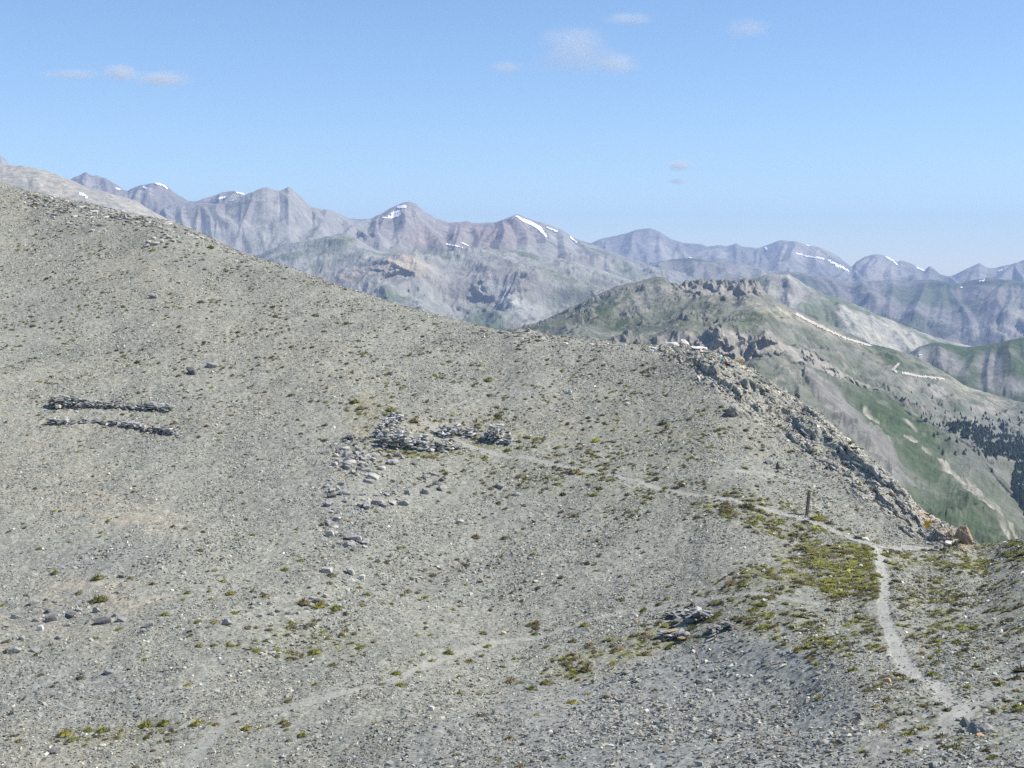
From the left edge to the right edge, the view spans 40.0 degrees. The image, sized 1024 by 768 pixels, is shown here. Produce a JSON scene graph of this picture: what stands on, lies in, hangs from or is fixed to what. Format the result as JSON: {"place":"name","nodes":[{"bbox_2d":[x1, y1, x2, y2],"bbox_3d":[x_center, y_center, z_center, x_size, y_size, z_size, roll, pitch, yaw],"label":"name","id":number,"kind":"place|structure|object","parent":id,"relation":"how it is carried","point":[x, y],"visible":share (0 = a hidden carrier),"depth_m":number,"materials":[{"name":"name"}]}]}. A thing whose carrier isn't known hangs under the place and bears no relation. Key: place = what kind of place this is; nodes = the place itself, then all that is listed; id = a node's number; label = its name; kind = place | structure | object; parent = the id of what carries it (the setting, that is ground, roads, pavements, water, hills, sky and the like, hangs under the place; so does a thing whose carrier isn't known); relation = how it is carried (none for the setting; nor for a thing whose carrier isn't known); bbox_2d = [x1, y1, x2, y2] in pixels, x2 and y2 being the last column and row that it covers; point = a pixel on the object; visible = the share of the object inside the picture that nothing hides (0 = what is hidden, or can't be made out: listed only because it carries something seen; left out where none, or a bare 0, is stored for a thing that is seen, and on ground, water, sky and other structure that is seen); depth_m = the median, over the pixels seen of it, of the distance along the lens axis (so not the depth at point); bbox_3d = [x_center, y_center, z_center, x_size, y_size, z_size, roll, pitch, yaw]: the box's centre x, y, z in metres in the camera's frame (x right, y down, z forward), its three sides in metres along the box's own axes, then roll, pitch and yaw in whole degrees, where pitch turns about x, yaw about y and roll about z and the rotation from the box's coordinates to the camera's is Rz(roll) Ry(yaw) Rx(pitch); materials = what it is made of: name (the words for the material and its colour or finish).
{"place":"outdoors","nodes":[
{"label":"outdoors","id":0,"kind":"place"},
{"bbox_2d":[0,164,169,220],"bbox_3d":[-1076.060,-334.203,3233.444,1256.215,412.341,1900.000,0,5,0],"label":"mountains","id":1,"kind":"structure","parent":0,"point":[38,180],"depth_m":3367.89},
{"bbox_2d":[0,156,244,212],"bbox_3d":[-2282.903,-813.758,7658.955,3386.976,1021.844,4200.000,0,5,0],"label":"mountains","id":2,"kind":"structure","parent":0,"point":[154,197],"depth_m":8286.33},
{"bbox_2d":[156,187,699,283],"bbox_3d":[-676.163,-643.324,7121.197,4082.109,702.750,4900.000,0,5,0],"label":"mountains","id":3,"kind":"structure","parent":0,"point":[258,221],"depth_m":6624.81,"materials":[{"name":"stone"}]},
{"bbox_2d":[387,213,400,217],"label":"snow patch","id":4,"kind":"object","parent":3,"relation":"on","point":[394,215],"visible":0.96,"depth_m":7640.97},
{"bbox_2d":[515,215,546,236],"bbox_3d":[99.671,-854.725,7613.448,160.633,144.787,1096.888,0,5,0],"label":"snow patch","id":5,"kind":"object","parent":3,"relation":"on","point":[539,228],"visible":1,"depth_m":7661.43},
{"bbox_2d":[256,234,634,329],"bbox_3d":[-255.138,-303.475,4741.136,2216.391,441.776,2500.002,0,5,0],"label":"mountains","id":6,"kind":"structure","parent":0,"point":[498,289],"depth_m":4759.46,"materials":[{"name":"stone"}]},
{"bbox_2d":[178,591,823,767],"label":"path","id":7,"kind":"structure","parent":0,"point":[211,736],"depth_m":83.46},
{"bbox_2d":[0,182,1023,767],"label":"ground","id":8,"kind":"structure","parent":0,"point":[382,630],"depth_m":108.15,"materials":[{"name":"gravel"}]},
{"bbox_2d":[6,646,21,653],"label":"boulder","id":9,"kind":"object","parent":8,"relation":"on","point":[15,649],"visible":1,"depth_m":88.25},
{"bbox_2d":[10,614,20,618],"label":"boulder","id":10,"kind":"object","parent":8,"relation":"on","point":[13,616],"visible":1,"depth_m":93.79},
{"bbox_2d":[28,598,39,604],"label":"boulder","id":11,"kind":"object","parent":8,"relation":"on","point":[35,601],"visible":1,"depth_m":96.01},
{"bbox_2d":[30,646,39,652],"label":"boulder","id":12,"kind":"object","parent":8,"relation":"on","point":[34,649],"visible":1,"depth_m":88.43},
{"bbox_2d":[37,624,43,630],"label":"boulder","id":13,"kind":"object","parent":8,"relation":"on","point":[40,627],"visible":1,"depth_m":91.45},
{"bbox_2d":[45,614,56,622],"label":"boulder","id":14,"kind":"object","parent":8,"relation":"on","point":[50,618],"visible":1,"depth_m":92.78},
{"bbox_2d":[46,749,57,753],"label":"boulder","id":15,"kind":"object","parent":8,"relation":"on","point":[52,751],"visible":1,"depth_m":73.35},
{"bbox_2d":[56,728,72,736],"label":"grass tussock","id":16,"kind":"object","parent":8,"relation":"on","point":[65,733],"depth_m":75.78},
{"bbox_2d":[65,612,75,617],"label":"boulder","id":17,"kind":"object","parent":8,"relation":"on","point":[69,614],"visible":1,"depth_m":93.37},
{"bbox_2d":[66,736,76,741],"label":"grass tussock","id":18,"kind":"object","parent":8,"relation":"on","point":[71,739],"depth_m":74.90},
{"bbox_2d":[83,726,93,732],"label":"grass tussock","id":19,"kind":"object","parent":8,"relation":"on","point":[88,729],"depth_m":76.17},
{"bbox_2d":[92,607,99,612],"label":"boulder","id":20,"kind":"object","parent":8,"relation":"on","point":[95,610],"visible":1,"depth_m":94.02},
{"bbox_2d":[92,572,104,579],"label":"grass tussock","id":21,"kind":"object","parent":8,"relation":"on","point":[97,577],"depth_m":99.81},
{"bbox_2d":[91,594,108,601],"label":"grass tussock","id":22,"kind":"object","parent":8,"relation":"on","point":[98,599],"depth_m":95.80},
{"bbox_2d":[93,616,110,623],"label":"boulder","id":23,"kind":"object","parent":8,"relation":"on","point":[103,620],"visible":1,"depth_m":91.96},
{"bbox_2d":[96,726,108,732],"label":"grass tussock","id":24,"kind":"object","parent":8,"relation":"on","point":[101,730],"depth_m":76.08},
{"bbox_2d":[104,669,113,674],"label":"boulder","id":25,"kind":"object","parent":8,"relation":"on","point":[109,671],"visible":1,"depth_m":84.09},
{"bbox_2d":[45,394,175,412],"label":"stone wall","id":26,"kind":"structure","parent":8,"relation":"on","point":[68,401],"depth_m":140.74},
{"bbox_2d":[46,416,181,435],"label":"stone wall","id":27,"kind":"structure","parent":8,"relation":"on","point":[125,423],"depth_m":135.71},
{"bbox_2d":[117,616,126,621],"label":"boulder","id":28,"kind":"object","parent":8,"relation":"on","point":[121,619],"visible":1,"depth_m":92.09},
{"bbox_2d":[137,718,154,727],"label":"grass tussock","id":29,"kind":"object","parent":8,"relation":"on","point":[144,724],"depth_m":76.37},
{"bbox_2d":[144,620,153,627],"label":"boulder","id":30,"kind":"object","parent":8,"relation":"on","point":[148,623],"visible":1,"depth_m":90.17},
{"bbox_2d":[147,293,157,297],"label":"boulder","id":31,"kind":"object","parent":8,"relation":"on","point":[151,295],"visible":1,"depth_m":174.62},
{"bbox_2d":[157,717,170,725],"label":"grass tussock","id":32,"kind":"object","parent":8,"relation":"on","point":[165,722],"depth_m":76.26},
{"bbox_2d":[186,367,196,374],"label":"boulder","id":33,"kind":"object","parent":8,"relation":"on","point":[191,370],"visible":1,"depth_m":150.31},
{"bbox_2d":[191,718,204,725],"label":"grass tussock","id":34,"kind":"object","parent":8,"relation":"on","point":[197,722],"depth_m":75.31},
{"bbox_2d":[206,362,217,367],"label":"boulder","id":35,"kind":"object","parent":8,"relation":"on","point":[210,365],"visible":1,"depth_m":152.70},
{"bbox_2d":[222,619,232,624],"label":"boulder","id":36,"kind":"object","parent":8,"relation":"on","point":[226,621],"visible":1,"depth_m":90.66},
{"bbox_2d":[241,723,251,730],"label":"grass tussock","id":37,"kind":"object","parent":8,"relation":"on","point":[246,728],"depth_m":73.51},
{"bbox_2d":[297,730,308,736],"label":"grass tussock","id":38,"kind":"object","parent":8,"relation":"on","point":[302,734],"depth_m":71.40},
{"bbox_2d":[296,596,310,604],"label":"grass tussock","id":39,"kind":"object","parent":8,"relation":"on","point":[302,601],"depth_m":94.97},
{"bbox_2d":[308,647,321,653],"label":"grass tussock","id":40,"kind":"object","parent":8,"relation":"on","point":[316,651],"depth_m":86.88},
{"bbox_2d":[311,602,325,607],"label":"grass tussock","id":41,"kind":"object","parent":8,"relation":"on","point":[319,605],"depth_m":94.68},
{"bbox_2d":[320,567,332,573],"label":"boulder","id":42,"kind":"object","parent":8,"relation":"on","point":[326,569],"visible":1,"depth_m":100.84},
{"bbox_2d":[325,500,331,506],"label":"boulder","id":43,"kind":"object","parent":8,"relation":"on","point":[328,503],"visible":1,"depth_m":113.93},
{"bbox_2d":[325,530,334,536],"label":"boulder","id":44,"kind":"object","parent":8,"relation":"on","point":[329,532],"visible":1,"depth_m":108.23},
{"bbox_2d":[329,604,343,610],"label":"grass tussock","id":45,"kind":"object","parent":8,"relation":"on","point":[335,607],"depth_m":94.73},
{"bbox_2d":[339,490,350,494],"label":"boulder","id":46,"kind":"object","parent":8,"relation":"on","point":[345,492],"visible":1,"depth_m":116.18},
{"bbox_2d":[340,446,349,450],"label":"boulder","id":47,"kind":"object","parent":8,"relation":"on","point":[346,448],"visible":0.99,"depth_m":127.14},
{"bbox_2d":[342,451,352,456],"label":"boulder","id":48,"kind":"object","parent":8,"relation":"on","point":[346,453],"visible":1,"depth_m":125.88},
{"bbox_2d":[342,461,352,466],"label":"boulder","id":49,"kind":"object","parent":8,"relation":"on","point":[346,463],"visible":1,"depth_m":122.92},
{"bbox_2d":[343,541,355,546],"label":"boulder","id":50,"kind":"object","parent":8,"relation":"on","point":[348,543],"visible":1,"depth_m":106.34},
{"bbox_2d":[346,567,354,575],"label":"boulder","id":51,"kind":"object","parent":8,"relation":"on","point":[350,570],"visible":1,"depth_m":101.17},
{"bbox_2d":[346,578,354,583],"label":"boulder","id":52,"kind":"object","parent":8,"relation":"on","point":[350,581],"visible":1,"depth_m":99.36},
{"bbox_2d":[345,533,357,540],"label":"boulder","id":53,"kind":"object","parent":8,"relation":"on","point":[353,536],"visible":1,"depth_m":107.51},
{"bbox_2d":[341,433,367,441],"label":"stone wall","id":54,"kind":"structure","parent":8,"relation":"on","point":[353,436],"depth_m":129.88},
{"bbox_2d":[361,538,368,543],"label":"boulder","id":55,"kind":"object","parent":8,"relation":"on","point":[364,541],"visible":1,"depth_m":106.96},
{"bbox_2d":[363,499,369,508],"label":"boulder","id":56,"kind":"object","parent":8,"relation":"on","point":[366,504],"visible":0.98,"depth_m":113.69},
{"bbox_2d":[363,479,374,483],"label":"boulder","id":57,"kind":"object","parent":8,"relation":"on","point":[369,481],"visible":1,"depth_m":119.57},
{"bbox_2d":[367,472,379,479],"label":"boulder","id":58,"kind":"object","parent":8,"relation":"on","point":[374,476],"visible":0.85,"depth_m":120.97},
{"bbox_2d":[372,498,383,505],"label":"boulder","id":59,"kind":"object","parent":8,"relation":"on","point":[377,501],"visible":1,"depth_m":114.99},
{"bbox_2d":[370,412,408,435],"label":"pile of stones","id":60,"kind":"structure","parent":8,"relation":"on","point":[390,423],"depth_m":133.35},
{"bbox_2d":[389,458,399,463],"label":"boulder","id":61,"kind":"object","parent":8,"relation":"on","point":[394,460],"visible":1,"depth_m":125.03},
{"bbox_2d":[391,671,401,674],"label":"grass tussock","id":62,"kind":"object","parent":8,"relation":"on","point":[396,673],"depth_m":82.81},
{"bbox_2d":[397,681,406,686],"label":"grass tussock","id":63,"kind":"object","parent":8,"relation":"on","point":[399,684],"depth_m":80.07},
{"bbox_2d":[398,500,409,505],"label":"boulder","id":64,"kind":"object","parent":8,"relation":"on","point":[404,503],"visible":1,"depth_m":115.84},
{"bbox_2d":[405,714,415,718],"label":"boulder","id":65,"kind":"object","parent":8,"relation":"on","point":[411,716],"visible":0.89,"depth_m":72.96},
{"bbox_2d":[375,426,460,452],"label":"stone wall","id":66,"kind":"structure","parent":8,"relation":"on","point":[384,437],"depth_m":129.08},
{"bbox_2d":[421,488,429,494],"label":"boulder","id":67,"kind":"object","parent":8,"relation":"on","point":[425,491],"visible":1,"depth_m":118.98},
{"bbox_2d":[436,484,447,490],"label":"boulder","id":68,"kind":"object","parent":8,"relation":"on","point":[443,487],"visible":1,"depth_m":120.47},
{"bbox_2d":[444,647,453,654],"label":"grass tussock","id":69,"kind":"object","parent":8,"relation":"on","point":[448,651],"depth_m":87.67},
{"bbox_2d":[434,422,481,438],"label":"stone wall","id":70,"kind":"structure","parent":8,"relation":"on","point":[448,429],"depth_m":133.76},
{"bbox_2d":[463,657,475,662],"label":"grass tussock","id":71,"kind":"object","parent":8,"relation":"on","point":[469,660],"depth_m":86.47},
{"bbox_2d":[482,424,513,443],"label":"stone wall","id":72,"kind":"structure","parent":8,"relation":"on","point":[497,434],"depth_m":132.40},
{"bbox_2d":[20,192,977,552],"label":"rock outcrop","id":73,"kind":"object","parent":8,"relation":"on","point":[216,242],"visible":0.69,"depth_m":149.03,"materials":[{"name":"stone"}]},
{"bbox_2d":[679,339,688,345],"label":"boulder","id":74,"kind":"object","parent":73,"relation":"on","point":[683,342],"visible":0.56,"depth_m":156.85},
{"bbox_2d":[725,405,741,416],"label":"boulder","id":75,"kind":"object","parent":73,"relation":"on","point":[733,411],"visible":0.94,"depth_m":132.03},
{"bbox_2d":[733,357,743,363],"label":"boulder","id":76,"kind":"object","parent":73,"relation":"on","point":[739,360],"visible":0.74,"depth_m":148.08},
{"bbox_2d":[505,678,516,682],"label":"grass tussock","id":77,"kind":"object","parent":8,"relation":"on","point":[510,680],"depth_m":82.42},
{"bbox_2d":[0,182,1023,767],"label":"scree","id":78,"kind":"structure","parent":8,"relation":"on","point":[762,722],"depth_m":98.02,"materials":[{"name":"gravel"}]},
{"bbox_2d":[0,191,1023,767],"bbox_3d":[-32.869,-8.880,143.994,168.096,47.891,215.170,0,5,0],"label":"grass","id":79,"kind":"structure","parent":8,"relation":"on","point":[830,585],"depth_m":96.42,"materials":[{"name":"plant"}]},
{"bbox_2d":[526,683,538,690],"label":"grass tussock","id":80,"kind":"object","parent":8,"relation":"on","point":[531,687],"depth_m":80.03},
{"bbox_2d":[540,679,553,684],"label":"grass tussock","id":81,"kind":"object","parent":8,"relation":"on","point":[545,682],"depth_m":81.09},
{"bbox_2d":[564,699,577,703],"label":"grass tussock","id":82,"kind":"object","parent":8,"relation":"on","point":[572,702],"depth_m":75.45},
{"bbox_2d":[569,467,580,472],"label":"grass tussock","id":83,"kind":"object","parent":8,"relation":"on","point":[575,471],"depth_m":122.81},
{"bbox_2d":[578,663,591,670],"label":"grass tussock","id":84,"kind":"object","parent":8,"relation":"on","point":[585,668],"depth_m":83.58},
{"bbox_2d":[608,660,618,664],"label":"grass tussock","id":85,"kind":"object","parent":8,"relation":"on","point":[614,662],"depth_m":83.55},
{"bbox_2d":[665,342,678,345],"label":"boulder","id":86,"kind":"object","parent":8,"relation":"on","point":[673,343],"visible":0.88,"depth_m":155.25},
{"bbox_2d":[655,628,691,642],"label":"rocks","id":87,"kind":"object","parent":8,"relation":"on","point":[681,634],"depth_m":86.28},
{"bbox_2d":[664,606,717,623],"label":"rocks","id":88,"kind":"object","parent":8,"relation":"on","point":[678,614],"depth_m":88.47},
{"bbox_2d":[690,346,707,349],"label":"boulder","id":89,"kind":"object","parent":8,"relation":"on","point":[697,347],"visible":1,"depth_m":151.71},
{"bbox_2d":[703,621,733,636],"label":"rocks","id":90,"kind":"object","parent":8,"relation":"on","point":[727,625],"depth_m":84.28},
{"bbox_2d":[739,502,755,507],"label":"grass tussock","id":91,"kind":"object","parent":8,"relation":"on","point":[748,505],"depth_m":109.73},
{"bbox_2d":[765,458,772,463],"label":"boulder","id":92,"kind":"object","parent":8,"relation":"on","point":[768,460],"visible":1,"depth_m":121.78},
{"bbox_2d":[793,645,802,651],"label":"grass tussock","id":93,"kind":"object","parent":8,"relation":"on","point":[797,648],"depth_m":75.78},
{"bbox_2d":[805,492,810,515],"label":"wooden post","id":94,"kind":"object","parent":8,"relation":"on","point":[807,503],"visible":0.98,"depth_m":109.14,"materials":[{"name":"grey wood"}]},
{"bbox_2d":[811,514,827,519],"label":"grass tussock","id":95,"kind":"object","parent":8,"relation":"on","point":[819,517],"depth_m":108.21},
{"bbox_2d":[881,695,891,701],"bbox_3d":[15.763,13.190,59.049,0.638,0.242,0.462,3,6,32],"label":"grass tussock","id":96,"kind":"object","parent":8,"relation":"on","point":[886,699],"depth_m":59.04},
{"bbox_2d":[883,678,891,682],"bbox_3d":[16.806,13.327,62.957,0.395,0.377,0.280,-7,-3,24],"label":"boulder","id":97,"kind":"object","parent":8,"relation":"on","point":[888,680],"visible":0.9,"depth_m":62.85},
{"bbox_2d":[917,724,931,730],"bbox_3d":[15.571,12.957,53.107,0.611,0.266,0.507,0,5,-3],"label":"grass tussock","id":98,"kind":"object","parent":8,"relation":"on","point":[923,728],"depth_m":53.10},
{"bbox_2d":[923,520,932,546],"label":"signpost","id":99,"kind":"object","parent":8,"relation":"on","point":[927,524],"visible":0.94,"depth_m":104.25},
{"bbox_2d":[927,670,938,675],"bbox_3d":[19.465,13.313,64.967,0.703,0.242,0.509,0,5,5],"label":"grass tussock","id":100,"kind":"object","parent":8,"relation":"on","point":[932,673],"depth_m":64.96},
{"bbox_2d":[954,524,972,544],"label":"boulder","id":101,"kind":"object","parent":8,"relation":"on","point":[963,534],"visible":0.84,"depth_m":104.52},
{"bbox_2d":[966,721,993,733],"bbox_3d":[16.739,12.376,50.166,0.923,0.702,0.816,0,5,0],"label":"boulder","id":102,"kind":"object","parent":8,"relation":"on","point":[979,727],"visible":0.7,"depth_m":49.93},
{"bbox_2d":[985,754,998,759],"bbox_3d":[14.589,11.315,42.746,0.458,0.170,0.398,1,5,7],"label":"grass tussock","id":103,"kind":"object","parent":8,"relation":"on","point":[992,756],"depth_m":42.72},
{"bbox_2d":[994,681,1006,686],"bbox_3d":[21.137,12.882,60.764,0.701,0.255,0.582,-3,5,-30],"label":"grass tussock","id":104,"kind":"object","parent":8,"relation":"on","point":[999,683],"depth_m":60.72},
{"bbox_2d":[1011,701,1023,708],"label":"grass tussock","id":105,"kind":"object","parent":8,"relation":"on","point":[1016,706],"depth_m":55.21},
{"bbox_2d":[0,0,1023,275],"label":"sky","id":106,"kind":"structure","parent":0,"point":[853,130],"materials":[{"name":"blue"}]},
{"bbox_2d":[349,218,1023,282],"bbox_3d":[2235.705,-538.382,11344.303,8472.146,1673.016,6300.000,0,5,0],"label":"mountains","id":107,"kind":"structure","parent":0,"point":[648,245],"depth_m":11072.11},
{"bbox_2d":[796,252,823,259],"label":"snow patch","id":108,"kind":"object","parent":107,"relation":"on","point":[809,256],"visible":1,"depth_m":10933.11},
{"bbox_2d":[828,259,848,271],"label":"snow patch","id":109,"kind":"object","parent":107,"relation":"on","point":[837,265],"visible":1,"depth_m":10914.84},
{"bbox_2d":[421,421,971,553],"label":"path","id":110,"kind":"structure","parent":0,"point":[651,485],"depth_m":115.85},
{"bbox_2d":[680,469,820,485],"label":"path","id":111,"kind":"structure","parent":0,"point":[757,472],"depth_m":118.76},
{"bbox_2d":[513,277,1023,542],"bbox_3d":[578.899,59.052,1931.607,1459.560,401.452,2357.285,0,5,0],"label":"hills","id":112,"kind":"structure","parent":0,"point":[859,395],"depth_m":1769.89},
{"bbox_2d":[932,410,1023,515],"bbox_3d":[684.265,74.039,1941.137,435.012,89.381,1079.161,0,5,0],"label":"forest","id":113,"kind":"object","parent":112,"relation":"on","point":[979,434],"visible":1,"depth_m":1808.21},
{"bbox_2d":[795,312,870,345],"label":"road","id":114,"kind":"structure","parent":0,"point":[826,329],"depth_m":2365.85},
{"bbox_2d":[649,258,1023,346],"bbox_3d":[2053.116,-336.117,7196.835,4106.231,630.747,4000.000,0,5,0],"label":"mountains","id":115,"kind":"structure","parent":0,"point":[987,311],"depth_m":7504.47,"materials":[{"name":"stone"}]},
{"bbox_2d":[752,274,972,353],"bbox_3d":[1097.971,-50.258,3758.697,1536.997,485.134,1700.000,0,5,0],"label":"mountains","id":116,"kind":"structure","parent":0,"point":[791,291],"depth_m":3874.70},
{"bbox_2d":[868,544,975,721],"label":"path","id":117,"kind":"structure","parent":0,"point":[895,649],"depth_m":70.72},
{"bbox_2d":[902,371,944,379],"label":"road","id":118,"kind":"structure","parent":0,"point":[917,375],"depth_m":2380.55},
{"bbox_2d":[918,688,1012,735],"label":"path","id":119,"kind":"structure","parent":0,"point":[945,721],"depth_m":55.49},
{"bbox_2d":[909,337,1023,401],"bbox_3d":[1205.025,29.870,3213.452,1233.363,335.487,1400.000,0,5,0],"label":"hills","id":120,"kind":"structure","parent":0,"point":[996,369],"depth_m":3305.41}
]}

